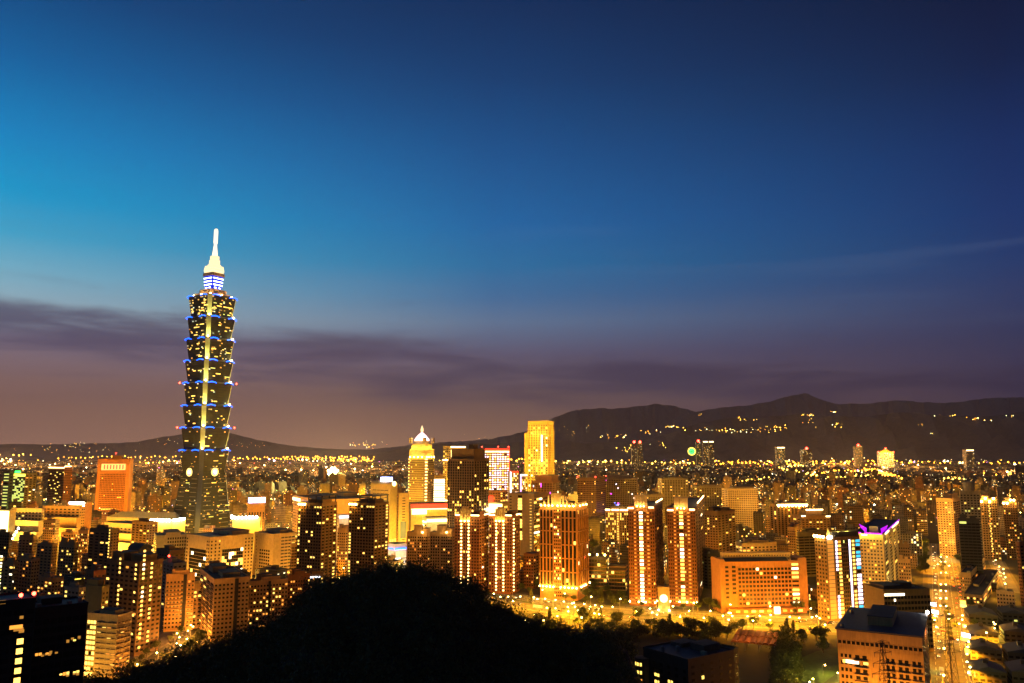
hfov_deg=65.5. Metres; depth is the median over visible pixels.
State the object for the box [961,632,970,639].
shop sign
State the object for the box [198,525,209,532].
city block
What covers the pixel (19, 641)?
window
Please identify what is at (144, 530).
apartment block
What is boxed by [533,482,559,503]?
window
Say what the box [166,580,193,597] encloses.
window
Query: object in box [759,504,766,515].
city block
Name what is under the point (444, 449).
window
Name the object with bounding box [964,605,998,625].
row house
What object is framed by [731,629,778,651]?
market pavilion
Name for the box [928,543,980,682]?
avenue
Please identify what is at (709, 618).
street tree
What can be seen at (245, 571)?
apartment block
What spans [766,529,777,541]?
city block
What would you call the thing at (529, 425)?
window
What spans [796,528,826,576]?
office block
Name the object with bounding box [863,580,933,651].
office block
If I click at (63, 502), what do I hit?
city block
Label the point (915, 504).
city block
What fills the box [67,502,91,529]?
lit frame block
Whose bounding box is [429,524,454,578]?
apartment block
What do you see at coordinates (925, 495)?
city block
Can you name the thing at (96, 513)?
city block
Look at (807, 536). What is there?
window
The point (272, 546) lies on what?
school hall
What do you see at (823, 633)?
street tree
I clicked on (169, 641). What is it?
pavement
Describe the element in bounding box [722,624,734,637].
street tree
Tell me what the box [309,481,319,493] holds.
city block
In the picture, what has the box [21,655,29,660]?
window
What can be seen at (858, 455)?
tower
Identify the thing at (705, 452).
tower
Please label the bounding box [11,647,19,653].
window
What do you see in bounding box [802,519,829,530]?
window
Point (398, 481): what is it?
city block
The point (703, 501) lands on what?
window
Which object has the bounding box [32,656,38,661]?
window
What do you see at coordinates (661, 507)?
window
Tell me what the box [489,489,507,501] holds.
shop building
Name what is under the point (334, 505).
window
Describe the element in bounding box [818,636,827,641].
street tree
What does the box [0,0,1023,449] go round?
sky
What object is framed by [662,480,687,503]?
window
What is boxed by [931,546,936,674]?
lane marking
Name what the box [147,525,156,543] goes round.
window
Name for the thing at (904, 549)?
apartment tower
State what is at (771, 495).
city block
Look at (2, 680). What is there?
window
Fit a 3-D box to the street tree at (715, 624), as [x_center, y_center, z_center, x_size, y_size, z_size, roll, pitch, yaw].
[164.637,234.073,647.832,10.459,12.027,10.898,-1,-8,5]
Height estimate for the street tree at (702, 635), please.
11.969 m
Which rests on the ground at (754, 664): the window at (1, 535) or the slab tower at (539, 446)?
the slab tower at (539, 446)
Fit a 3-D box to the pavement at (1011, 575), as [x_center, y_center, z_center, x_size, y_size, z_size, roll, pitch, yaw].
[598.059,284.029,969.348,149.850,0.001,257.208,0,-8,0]
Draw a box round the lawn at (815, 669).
[769,648,838,682]
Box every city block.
[8,499,22,508]
[11,541,18,560]
[26,501,38,507]
[35,488,42,505]
[35,592,44,599]
[38,534,58,553]
[43,499,56,505]
[55,500,66,505]
[73,479,82,483]
[74,483,82,498]
[81,553,87,574]
[88,493,94,501]
[90,519,100,527]
[91,510,101,519]
[101,509,118,524]
[130,490,141,511]
[133,503,144,511]
[137,478,145,487]
[141,482,152,497]
[144,489,160,511]
[147,494,162,511]
[156,468,165,487]
[156,486,170,506]
[160,506,173,511]
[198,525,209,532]
[203,525,216,531]
[227,481,236,487]
[227,488,237,511]
[229,512,237,526]
[231,501,242,514]
[233,504,246,515]
[237,491,241,500]
[239,496,250,503]
[245,486,251,491]
[253,494,266,505]
[255,565,270,578]
[259,565,287,576]
[260,477,268,480]
[261,491,269,505]
[265,482,274,493]
[265,506,270,522]
[265,521,281,529]
[271,504,277,520]
[272,500,279,506]
[274,492,282,500]
[274,503,291,527]
[277,496,282,502]
[283,490,295,504]
[291,482,298,489]
[297,485,306,494]
[299,474,307,483]
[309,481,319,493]
[319,482,329,492]
[332,487,340,493]
[348,482,357,494]
[359,482,368,494]
[388,555,402,569]
[394,478,401,486]
[403,482,407,492]
[520,555,523,566]
[520,567,523,582]
[560,484,566,491]
[568,492,577,502]
[588,516,599,541]
[589,534,592,546]
[600,515,605,545]
[601,538,619,564]
[620,540,628,560]
[644,481,650,489]
[663,524,667,542]
[663,541,667,557]
[664,559,666,575]
[665,506,668,524]
[670,466,675,476]
[700,476,708,482]
[724,475,731,487]
[736,524,751,540]
[740,478,748,485]
[753,509,765,537]
[754,482,763,493]
[758,498,765,505]
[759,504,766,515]
[764,499,773,516]
[766,516,769,532]
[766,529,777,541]
[770,492,773,499]
[774,481,783,502]
[775,535,787,543]
[776,540,787,550]
[779,491,788,500]
[785,485,796,500]
[791,498,805,503]
[803,484,814,497]
[804,491,811,506]
[808,584,817,608]
[811,488,826,508]
[816,504,827,514]
[818,499,830,525]
[827,490,831,497]
[827,496,838,512]
[830,512,844,530]
[832,490,836,497]
[837,486,847,508]
[842,493,850,521]
[845,495,855,525]
[845,524,858,530]
[847,504,863,527]
[850,490,859,503]
[852,484,861,493]
[858,498,868,507]
[863,494,872,501]
[863,507,871,521]
[869,506,884,520]
[872,508,889,518]
[872,514,882,518]
[876,490,883,505]
[878,504,888,509]
[885,493,891,509]
[892,499,900,513]
[892,514,908,531]
[893,475,900,484]
[894,503,913,530]
[895,494,899,501]
[899,487,911,505]
[900,530,922,558]
[909,488,916,500]
[910,550,917,568]
[912,500,917,509]
[913,515,917,530]
[916,507,927,534]
[920,490,930,501]
[924,483,934,498]
[926,499,936,516]
[927,511,934,522]
[931,490,936,500]
[952,486,961,496]
[977,477,982,483]
[980,488,995,498]
[997,486,1005,505]
[997,506,1004,534]
[1000,536,1006,554]
[1012,485,1020,505]
[1017,474,1023,485]
[1018,499,1023,513]
[1018,517,1023,528]
[1019,526,1023,540]
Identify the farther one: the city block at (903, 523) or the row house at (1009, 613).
the city block at (903, 523)
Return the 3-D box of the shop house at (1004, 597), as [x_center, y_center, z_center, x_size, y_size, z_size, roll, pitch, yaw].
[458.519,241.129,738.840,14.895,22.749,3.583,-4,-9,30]
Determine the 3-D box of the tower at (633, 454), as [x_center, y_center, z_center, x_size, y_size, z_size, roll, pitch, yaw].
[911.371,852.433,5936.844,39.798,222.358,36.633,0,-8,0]
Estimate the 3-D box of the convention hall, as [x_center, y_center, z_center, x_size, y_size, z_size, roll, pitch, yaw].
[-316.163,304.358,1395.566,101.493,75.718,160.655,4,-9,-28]
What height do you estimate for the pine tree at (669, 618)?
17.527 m
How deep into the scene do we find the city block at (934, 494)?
2197.94 m
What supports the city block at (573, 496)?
on the ground at (754, 664)
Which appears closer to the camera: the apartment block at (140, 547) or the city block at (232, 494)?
the apartment block at (140, 547)
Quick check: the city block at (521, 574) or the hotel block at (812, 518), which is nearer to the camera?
the city block at (521, 574)
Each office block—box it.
[0,591,35,682]
[29,594,88,682]
[642,491,664,523]
[657,476,688,508]
[692,483,721,509]
[702,547,719,588]
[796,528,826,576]
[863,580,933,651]
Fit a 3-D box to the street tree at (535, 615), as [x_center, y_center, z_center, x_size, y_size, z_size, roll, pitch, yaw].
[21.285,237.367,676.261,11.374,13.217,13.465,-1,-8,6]
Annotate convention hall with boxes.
[292,491,369,530]
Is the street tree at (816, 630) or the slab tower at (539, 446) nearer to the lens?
the street tree at (816, 630)
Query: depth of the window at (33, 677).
382.69 m
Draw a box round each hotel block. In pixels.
[769,501,807,538]
[792,509,830,530]
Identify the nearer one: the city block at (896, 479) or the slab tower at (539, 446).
the slab tower at (539, 446)
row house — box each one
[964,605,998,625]
[965,622,998,642]
[965,638,1002,662]
[966,658,1006,682]
[996,604,1023,622]
[999,621,1023,642]
[1001,641,1023,660]
[1004,659,1023,682]
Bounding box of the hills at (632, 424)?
[370,404,694,450]
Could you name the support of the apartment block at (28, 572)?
on the ground at (754, 664)
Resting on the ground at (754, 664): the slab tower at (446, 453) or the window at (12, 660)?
the slab tower at (446, 453)
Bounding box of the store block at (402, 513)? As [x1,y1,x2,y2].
[396,493,408,542]
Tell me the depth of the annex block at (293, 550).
906.49 m
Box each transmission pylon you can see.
[872,640,895,682]
[939,613,961,682]
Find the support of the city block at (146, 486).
on the ground at (754, 664)
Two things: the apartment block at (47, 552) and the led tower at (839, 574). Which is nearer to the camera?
the led tower at (839, 574)
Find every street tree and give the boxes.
[141,648,150,657]
[150,639,161,652]
[177,626,185,635]
[187,638,199,647]
[191,629,207,645]
[518,583,525,588]
[532,613,542,618]
[554,616,563,622]
[573,616,581,626]
[575,608,587,616]
[578,615,588,623]
[580,588,589,595]
[586,618,593,624]
[589,580,598,587]
[592,589,599,599]
[594,617,602,622]
[603,584,610,594]
[606,620,614,627]
[610,613,621,624]
[611,597,618,602]
[616,590,626,597]
[622,598,628,607]
[627,618,640,627]
[632,627,641,637]
[633,607,644,619]
[644,618,654,624]
[655,618,667,633]
[660,626,671,635]
[672,621,684,630]
[674,626,685,637]
[681,617,695,623]
[682,627,694,637]
[685,620,697,636]
[693,602,701,611]
[697,620,709,629]
[697,631,711,639]
[702,597,713,610]
[704,626,714,635]
[705,616,715,621]
[709,601,718,610]
[709,621,719,628]
[710,628,721,641]
[720,626,732,639]
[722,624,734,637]
[728,621,741,632]
[735,617,747,628]
[748,616,760,628]
[765,621,774,630]
[771,636,784,646]
[777,629,790,637]
[782,635,791,642]
[795,628,806,638]
[798,601,804,606]
[798,633,807,640]
[807,626,821,640]
[808,600,817,611]
[815,640,829,652]
[817,624,831,632]
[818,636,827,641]
[819,629,827,636]
[964,598,974,604]
[969,618,977,623]
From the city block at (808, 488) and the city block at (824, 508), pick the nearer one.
the city block at (824, 508)
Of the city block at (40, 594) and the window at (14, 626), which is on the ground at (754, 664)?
the city block at (40, 594)
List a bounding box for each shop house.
[960,556,984,590]
[963,569,998,606]
[985,581,996,591]
[996,588,1015,606]
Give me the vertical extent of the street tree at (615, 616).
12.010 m
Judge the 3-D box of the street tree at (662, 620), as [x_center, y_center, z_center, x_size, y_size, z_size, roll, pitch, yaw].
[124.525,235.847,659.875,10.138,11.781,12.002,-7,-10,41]
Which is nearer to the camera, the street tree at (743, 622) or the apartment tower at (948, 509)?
the street tree at (743, 622)
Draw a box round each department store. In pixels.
[408,501,446,530]
[479,446,509,489]
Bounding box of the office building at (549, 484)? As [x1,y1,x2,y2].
[531,474,559,503]
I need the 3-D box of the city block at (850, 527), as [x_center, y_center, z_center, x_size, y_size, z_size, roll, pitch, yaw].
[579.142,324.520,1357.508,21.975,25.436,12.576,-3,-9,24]
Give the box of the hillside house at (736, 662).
[720,644,738,682]
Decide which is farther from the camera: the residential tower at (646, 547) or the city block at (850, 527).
the city block at (850, 527)
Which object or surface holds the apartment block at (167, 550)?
on the ground at (754, 664)
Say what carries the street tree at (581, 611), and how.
on the ground at (754, 664)
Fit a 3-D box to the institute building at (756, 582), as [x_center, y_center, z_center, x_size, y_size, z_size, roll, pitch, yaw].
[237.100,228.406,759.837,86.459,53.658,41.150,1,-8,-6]
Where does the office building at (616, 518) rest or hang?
on the ground at (754, 664)
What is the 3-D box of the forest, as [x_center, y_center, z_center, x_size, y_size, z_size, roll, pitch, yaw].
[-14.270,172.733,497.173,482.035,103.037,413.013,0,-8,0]
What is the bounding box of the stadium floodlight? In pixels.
[328,467,338,474]
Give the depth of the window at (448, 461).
1124.51 m
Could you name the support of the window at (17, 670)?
in the office block at (17, 611)
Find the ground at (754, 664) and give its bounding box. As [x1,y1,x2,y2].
[0,456,1023,682]
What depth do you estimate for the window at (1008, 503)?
1110.60 m
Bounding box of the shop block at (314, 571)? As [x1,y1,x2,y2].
[310,568,322,585]
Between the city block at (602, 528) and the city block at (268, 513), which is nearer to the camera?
the city block at (602, 528)
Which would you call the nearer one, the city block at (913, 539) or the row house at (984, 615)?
the row house at (984, 615)
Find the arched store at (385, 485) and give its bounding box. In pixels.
[370,477,396,541]
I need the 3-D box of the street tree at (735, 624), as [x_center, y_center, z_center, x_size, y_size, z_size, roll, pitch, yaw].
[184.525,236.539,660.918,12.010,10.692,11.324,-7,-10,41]
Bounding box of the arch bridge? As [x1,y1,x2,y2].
[812,463,856,472]
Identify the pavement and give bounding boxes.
[138,630,190,661]
[923,546,971,606]
[988,561,1019,591]
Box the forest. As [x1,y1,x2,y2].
[83,554,807,682]
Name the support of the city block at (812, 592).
on the ground at (754, 664)
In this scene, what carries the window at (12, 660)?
in the office block at (17, 611)
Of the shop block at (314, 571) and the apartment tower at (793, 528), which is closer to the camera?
the shop block at (314, 571)
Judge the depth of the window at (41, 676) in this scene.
384.84 m
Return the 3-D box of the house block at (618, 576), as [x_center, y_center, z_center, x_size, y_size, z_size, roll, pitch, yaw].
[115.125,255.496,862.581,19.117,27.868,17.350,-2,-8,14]
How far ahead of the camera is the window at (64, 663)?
392.00 m
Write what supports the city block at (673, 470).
on the ground at (754, 664)
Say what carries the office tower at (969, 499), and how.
on the ground at (754, 664)
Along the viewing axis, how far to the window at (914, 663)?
463.42 m
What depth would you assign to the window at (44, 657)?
386.07 m
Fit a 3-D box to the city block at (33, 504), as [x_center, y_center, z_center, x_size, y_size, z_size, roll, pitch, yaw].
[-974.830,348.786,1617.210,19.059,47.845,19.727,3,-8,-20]
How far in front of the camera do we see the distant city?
3998.15 m
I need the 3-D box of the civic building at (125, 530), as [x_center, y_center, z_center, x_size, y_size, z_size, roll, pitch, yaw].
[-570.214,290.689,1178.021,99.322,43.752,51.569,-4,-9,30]
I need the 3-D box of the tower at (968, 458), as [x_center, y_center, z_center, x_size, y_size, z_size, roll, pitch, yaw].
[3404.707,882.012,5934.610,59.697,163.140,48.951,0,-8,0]
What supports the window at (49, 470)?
in the office tower at (59, 483)
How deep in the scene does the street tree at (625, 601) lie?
767.35 m
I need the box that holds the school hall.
[253,527,296,574]
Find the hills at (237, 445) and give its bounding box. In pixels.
[0,433,386,455]
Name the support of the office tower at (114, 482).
on the ground at (754, 664)
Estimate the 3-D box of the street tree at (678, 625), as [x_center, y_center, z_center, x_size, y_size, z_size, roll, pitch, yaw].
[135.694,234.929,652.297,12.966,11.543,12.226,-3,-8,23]
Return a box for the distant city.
[0,461,1023,499]
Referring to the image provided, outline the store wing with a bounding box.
[422,516,446,530]
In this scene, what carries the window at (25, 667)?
in the office block at (17, 611)
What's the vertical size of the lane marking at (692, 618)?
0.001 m
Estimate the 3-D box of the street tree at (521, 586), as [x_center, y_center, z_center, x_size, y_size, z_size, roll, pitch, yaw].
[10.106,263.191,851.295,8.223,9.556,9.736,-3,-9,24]
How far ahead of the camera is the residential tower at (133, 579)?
598.48 m
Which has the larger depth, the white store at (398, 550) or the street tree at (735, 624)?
the white store at (398, 550)
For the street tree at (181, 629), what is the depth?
650.86 m
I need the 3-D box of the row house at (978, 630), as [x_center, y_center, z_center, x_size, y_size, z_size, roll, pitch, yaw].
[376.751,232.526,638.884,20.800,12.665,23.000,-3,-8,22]
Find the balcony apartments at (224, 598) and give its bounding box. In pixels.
[198,563,249,641]
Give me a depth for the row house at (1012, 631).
629.90 m
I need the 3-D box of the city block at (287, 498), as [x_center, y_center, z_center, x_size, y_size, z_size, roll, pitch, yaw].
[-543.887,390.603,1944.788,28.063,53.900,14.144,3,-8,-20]
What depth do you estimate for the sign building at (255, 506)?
1477.80 m
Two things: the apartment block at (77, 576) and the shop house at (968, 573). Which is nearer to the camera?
the apartment block at (77, 576)
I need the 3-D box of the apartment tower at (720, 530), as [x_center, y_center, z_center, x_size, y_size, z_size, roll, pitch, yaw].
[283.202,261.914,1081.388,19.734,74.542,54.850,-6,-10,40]
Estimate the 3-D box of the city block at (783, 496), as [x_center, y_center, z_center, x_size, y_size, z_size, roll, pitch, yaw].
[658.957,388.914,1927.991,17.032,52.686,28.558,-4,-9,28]
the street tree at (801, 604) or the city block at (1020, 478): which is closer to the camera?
the street tree at (801, 604)
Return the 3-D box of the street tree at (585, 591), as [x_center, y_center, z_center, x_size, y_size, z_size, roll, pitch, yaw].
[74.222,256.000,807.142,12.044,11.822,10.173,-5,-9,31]
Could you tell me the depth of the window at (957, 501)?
1134.72 m
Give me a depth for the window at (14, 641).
367.00 m
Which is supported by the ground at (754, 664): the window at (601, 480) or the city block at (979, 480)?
the city block at (979, 480)
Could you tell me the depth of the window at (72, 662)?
394.26 m
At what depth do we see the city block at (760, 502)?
1912.66 m
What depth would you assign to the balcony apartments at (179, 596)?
670.61 m
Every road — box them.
[487,587,1008,649]
[528,606,604,622]
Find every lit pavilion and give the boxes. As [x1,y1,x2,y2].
[150,518,185,531]
[231,515,259,553]
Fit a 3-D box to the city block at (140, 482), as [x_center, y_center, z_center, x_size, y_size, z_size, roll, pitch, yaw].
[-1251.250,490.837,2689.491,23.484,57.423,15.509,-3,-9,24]
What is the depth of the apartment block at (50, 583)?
810.71 m
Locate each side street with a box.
[129,630,186,661]
[991,561,1019,592]
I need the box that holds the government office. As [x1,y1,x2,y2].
[185,527,253,581]
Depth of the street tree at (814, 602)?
747.48 m
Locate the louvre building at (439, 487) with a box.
[434,475,444,501]
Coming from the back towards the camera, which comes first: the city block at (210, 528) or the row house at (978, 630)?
the city block at (210, 528)
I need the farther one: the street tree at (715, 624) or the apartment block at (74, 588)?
the street tree at (715, 624)
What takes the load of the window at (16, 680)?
in the office block at (17, 611)
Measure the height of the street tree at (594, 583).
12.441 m
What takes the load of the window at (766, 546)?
in the apartment block at (750, 544)
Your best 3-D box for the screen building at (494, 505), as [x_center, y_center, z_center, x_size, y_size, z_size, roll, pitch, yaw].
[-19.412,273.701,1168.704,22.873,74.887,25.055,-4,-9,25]
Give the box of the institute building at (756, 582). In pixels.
[710,551,808,614]
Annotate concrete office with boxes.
[508,491,547,554]
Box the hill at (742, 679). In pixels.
[83,577,756,682]
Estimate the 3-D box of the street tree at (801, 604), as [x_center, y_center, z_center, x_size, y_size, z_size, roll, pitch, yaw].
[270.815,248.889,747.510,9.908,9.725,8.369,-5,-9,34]
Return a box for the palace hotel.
[876,448,894,468]
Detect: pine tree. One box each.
[192,631,199,648]
[528,589,533,602]
[547,607,552,618]
[588,607,594,618]
[594,608,598,623]
[598,607,603,621]
[599,587,603,598]
[667,613,673,631]
[783,617,790,634]
[790,620,796,635]
[794,598,799,611]
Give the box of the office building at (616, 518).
[605,505,627,544]
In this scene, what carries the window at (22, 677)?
in the office block at (17, 611)
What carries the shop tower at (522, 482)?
on the ground at (754, 664)
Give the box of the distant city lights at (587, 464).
[0,454,1019,525]
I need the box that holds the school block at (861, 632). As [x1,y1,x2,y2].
[835,604,930,682]
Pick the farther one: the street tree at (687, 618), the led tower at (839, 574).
the led tower at (839, 574)
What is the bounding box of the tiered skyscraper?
[174,229,237,533]
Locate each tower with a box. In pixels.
[0,509,18,540]
[1,471,13,508]
[12,471,36,507]
[46,465,71,502]
[94,455,133,511]
[105,549,163,656]
[296,494,337,582]
[347,494,388,576]
[408,426,434,501]
[443,446,465,501]
[447,444,488,556]
[454,506,488,590]
[489,507,519,593]
[508,470,518,492]
[518,474,526,491]
[524,421,553,491]
[539,493,589,600]
[577,472,605,517]
[606,474,637,507]
[628,495,664,606]
[631,441,636,466]
[637,441,642,468]
[667,495,705,606]
[695,440,701,467]
[702,441,708,465]
[704,506,735,551]
[708,441,714,467]
[722,486,758,533]
[775,446,785,469]
[787,522,801,554]
[800,447,812,467]
[813,528,863,620]
[853,444,862,467]
[856,519,900,606]
[898,539,911,581]
[936,492,960,557]
[958,514,983,574]
[959,481,983,555]
[962,449,974,468]
[980,495,1001,560]
[1002,497,1019,559]
[1016,536,1023,605]
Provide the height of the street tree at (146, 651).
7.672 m
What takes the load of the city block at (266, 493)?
on the ground at (754, 664)
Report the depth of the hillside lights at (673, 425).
14910.63 m
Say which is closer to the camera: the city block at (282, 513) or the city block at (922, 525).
the city block at (922, 525)
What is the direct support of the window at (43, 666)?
in the office block at (58, 640)
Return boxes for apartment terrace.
[247,573,287,630]
[287,568,310,605]
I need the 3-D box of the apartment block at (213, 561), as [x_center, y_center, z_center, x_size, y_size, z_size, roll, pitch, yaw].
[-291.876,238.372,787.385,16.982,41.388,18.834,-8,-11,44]
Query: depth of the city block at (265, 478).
2919.06 m
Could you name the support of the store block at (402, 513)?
on the ground at (754, 664)
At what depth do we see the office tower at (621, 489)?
1542.90 m
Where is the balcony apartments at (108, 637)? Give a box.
[84,607,132,678]
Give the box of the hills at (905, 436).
[363,412,1023,459]
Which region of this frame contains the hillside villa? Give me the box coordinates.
[634,638,734,682]
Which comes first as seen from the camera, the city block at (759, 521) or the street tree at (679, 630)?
the street tree at (679, 630)
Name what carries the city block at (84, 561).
on the ground at (754, 664)
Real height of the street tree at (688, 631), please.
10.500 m
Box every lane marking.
[491,594,1005,642]
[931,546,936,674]
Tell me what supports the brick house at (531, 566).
on the ground at (754, 664)
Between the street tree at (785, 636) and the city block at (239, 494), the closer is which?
the street tree at (785, 636)
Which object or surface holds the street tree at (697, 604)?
on the ground at (754, 664)
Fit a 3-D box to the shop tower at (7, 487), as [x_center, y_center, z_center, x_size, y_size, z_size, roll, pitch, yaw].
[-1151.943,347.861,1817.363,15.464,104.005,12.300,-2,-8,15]
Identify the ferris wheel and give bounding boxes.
[688,447,695,466]
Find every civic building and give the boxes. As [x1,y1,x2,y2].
[12,508,44,540]
[43,505,84,543]
[104,520,131,550]
[106,511,180,521]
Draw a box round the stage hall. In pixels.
[336,514,348,557]
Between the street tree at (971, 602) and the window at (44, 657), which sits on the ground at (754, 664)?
the street tree at (971, 602)
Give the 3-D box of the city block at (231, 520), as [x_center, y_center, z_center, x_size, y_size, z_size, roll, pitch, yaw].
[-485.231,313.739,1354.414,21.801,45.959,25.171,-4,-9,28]
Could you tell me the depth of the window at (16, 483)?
1828.39 m
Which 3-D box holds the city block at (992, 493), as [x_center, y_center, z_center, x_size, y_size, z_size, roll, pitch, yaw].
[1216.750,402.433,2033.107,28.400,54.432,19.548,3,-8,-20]
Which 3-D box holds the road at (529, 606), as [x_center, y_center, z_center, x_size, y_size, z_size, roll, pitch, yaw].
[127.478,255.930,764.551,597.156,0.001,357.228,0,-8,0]
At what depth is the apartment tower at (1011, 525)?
1108.39 m
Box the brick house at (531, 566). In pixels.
[524,551,539,588]
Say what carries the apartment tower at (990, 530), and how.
on the ground at (754, 664)
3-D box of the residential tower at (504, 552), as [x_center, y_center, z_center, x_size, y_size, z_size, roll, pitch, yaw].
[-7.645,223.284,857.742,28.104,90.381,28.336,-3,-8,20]
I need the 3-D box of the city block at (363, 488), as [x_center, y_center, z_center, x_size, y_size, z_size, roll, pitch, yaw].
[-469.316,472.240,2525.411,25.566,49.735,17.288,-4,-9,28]
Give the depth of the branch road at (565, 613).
743.42 m
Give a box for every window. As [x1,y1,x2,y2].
[0,535,11,556]
[0,608,33,635]
[0,639,9,645]
[0,649,8,654]
[0,658,7,664]
[0,668,6,673]
[0,677,6,682]
[8,676,17,681]
[9,624,22,629]
[9,666,18,672]
[10,657,18,662]
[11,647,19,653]
[12,475,35,507]
[12,566,17,591]
[12,638,20,643]
[13,677,19,682]
[14,668,20,673]
[15,658,21,663]
[16,648,22,653]
[17,638,23,644]
[20,674,28,680]
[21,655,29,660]
[21,665,29,670]
[22,646,30,651]
[23,636,31,642]
[30,561,38,590]
[30,674,37,680]
[31,665,37,671]
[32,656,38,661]
[38,673,44,678]
[39,664,45,669]
[40,655,46,660]
[43,523,58,547]
[45,508,84,526]
[46,672,52,677]
[47,470,71,501]
[47,663,53,668]
[54,670,60,676]
[55,662,60,667]
[62,660,68,666]
[64,547,77,569]
[68,677,74,682]
[70,659,75,664]
[76,675,82,681]
[77,658,83,663]
[90,533,118,555]
[98,474,124,511]
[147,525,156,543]
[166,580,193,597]
[186,537,252,571]
[214,582,248,615]
[250,583,286,612]
[281,536,296,543]
[288,580,306,590]
[297,505,335,575]
[348,505,387,569]
[409,460,433,500]
[417,537,428,565]
[434,479,444,489]
[441,536,454,570]
[443,449,449,499]
[448,461,487,526]
[455,518,487,587]
[485,452,508,489]
[490,492,506,500]
[490,518,519,591]
[529,425,553,490]
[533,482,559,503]
[534,497,546,545]
[540,510,587,596]
[578,480,605,516]
[606,480,637,507]
[606,513,627,543]
[628,507,663,603]
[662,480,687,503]
[668,501,704,602]
[697,488,720,508]
[715,514,735,551]
[725,555,798,597]
[728,491,757,524]
[743,546,775,550]
[778,507,806,526]
[799,536,813,540]
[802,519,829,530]
[815,539,862,617]
[860,525,899,582]
[884,595,930,614]
[912,630,930,682]
[937,501,959,552]
[961,495,983,545]
[981,501,998,531]
[1004,503,1017,520]
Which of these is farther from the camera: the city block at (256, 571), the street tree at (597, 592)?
the city block at (256, 571)
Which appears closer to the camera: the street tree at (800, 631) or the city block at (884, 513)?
the street tree at (800, 631)
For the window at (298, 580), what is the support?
in the apartment terrace at (295, 581)
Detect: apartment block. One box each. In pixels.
[0,529,12,559]
[0,556,18,592]
[16,553,39,593]
[17,532,37,556]
[36,540,57,574]
[37,572,63,595]
[42,517,59,560]
[57,537,78,575]
[61,529,77,541]
[62,571,84,596]
[64,581,85,599]
[77,527,88,571]
[84,564,105,586]
[84,577,109,657]
[87,525,119,567]
[128,542,152,552]
[131,518,157,546]
[157,545,184,560]
[160,555,186,608]
[192,579,200,628]
[205,560,230,567]
[236,567,250,576]
[336,524,347,575]
[406,524,432,568]
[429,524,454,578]
[735,537,776,551]
[898,554,911,583]
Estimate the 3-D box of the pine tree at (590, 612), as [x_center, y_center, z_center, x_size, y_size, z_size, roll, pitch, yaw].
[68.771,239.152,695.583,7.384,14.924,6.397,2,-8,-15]
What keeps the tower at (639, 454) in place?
on the ground at (754, 664)
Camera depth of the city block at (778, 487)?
2176.01 m
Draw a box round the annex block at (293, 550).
[290,543,296,573]
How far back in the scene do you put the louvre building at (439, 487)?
1370.65 m
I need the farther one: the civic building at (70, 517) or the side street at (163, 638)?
the civic building at (70, 517)
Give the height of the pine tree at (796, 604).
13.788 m
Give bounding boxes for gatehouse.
[657,585,669,611]
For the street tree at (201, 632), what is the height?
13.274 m
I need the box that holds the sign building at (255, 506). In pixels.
[247,497,264,530]
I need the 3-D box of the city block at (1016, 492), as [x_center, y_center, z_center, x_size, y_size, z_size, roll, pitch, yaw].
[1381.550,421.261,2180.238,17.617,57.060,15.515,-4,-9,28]
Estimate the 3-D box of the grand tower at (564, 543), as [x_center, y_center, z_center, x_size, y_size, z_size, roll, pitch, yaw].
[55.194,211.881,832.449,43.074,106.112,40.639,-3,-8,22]
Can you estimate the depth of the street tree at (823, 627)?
643.18 m
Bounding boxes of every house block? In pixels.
[588,554,608,591]
[608,563,627,591]
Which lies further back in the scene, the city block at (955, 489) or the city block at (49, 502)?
the city block at (955, 489)
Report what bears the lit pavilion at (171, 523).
on the ground at (754, 664)
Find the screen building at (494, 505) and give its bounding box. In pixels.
[489,501,507,513]
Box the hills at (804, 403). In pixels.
[655,393,1023,435]
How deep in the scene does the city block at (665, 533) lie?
1246.42 m
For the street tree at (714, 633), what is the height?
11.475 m
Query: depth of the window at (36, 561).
788.88 m
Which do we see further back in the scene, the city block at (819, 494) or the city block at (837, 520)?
the city block at (819, 494)
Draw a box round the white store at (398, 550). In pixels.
[388,542,406,564]
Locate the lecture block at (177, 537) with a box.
[153,529,186,560]
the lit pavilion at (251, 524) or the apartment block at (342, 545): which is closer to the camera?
the apartment block at (342, 545)
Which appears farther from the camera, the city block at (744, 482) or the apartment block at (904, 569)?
the city block at (744, 482)
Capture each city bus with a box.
[533,604,543,608]
[939,667,943,674]
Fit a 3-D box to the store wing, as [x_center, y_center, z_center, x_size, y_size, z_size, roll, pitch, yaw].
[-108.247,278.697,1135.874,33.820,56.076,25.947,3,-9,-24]
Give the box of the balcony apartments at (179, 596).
[162,568,194,631]
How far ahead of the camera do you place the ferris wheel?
5990.61 m
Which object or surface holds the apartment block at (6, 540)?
on the ground at (754, 664)
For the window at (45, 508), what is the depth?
1310.84 m
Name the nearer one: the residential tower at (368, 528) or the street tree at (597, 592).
the street tree at (597, 592)
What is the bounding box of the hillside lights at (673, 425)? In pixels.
[48,415,1011,451]
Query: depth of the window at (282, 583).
673.04 m

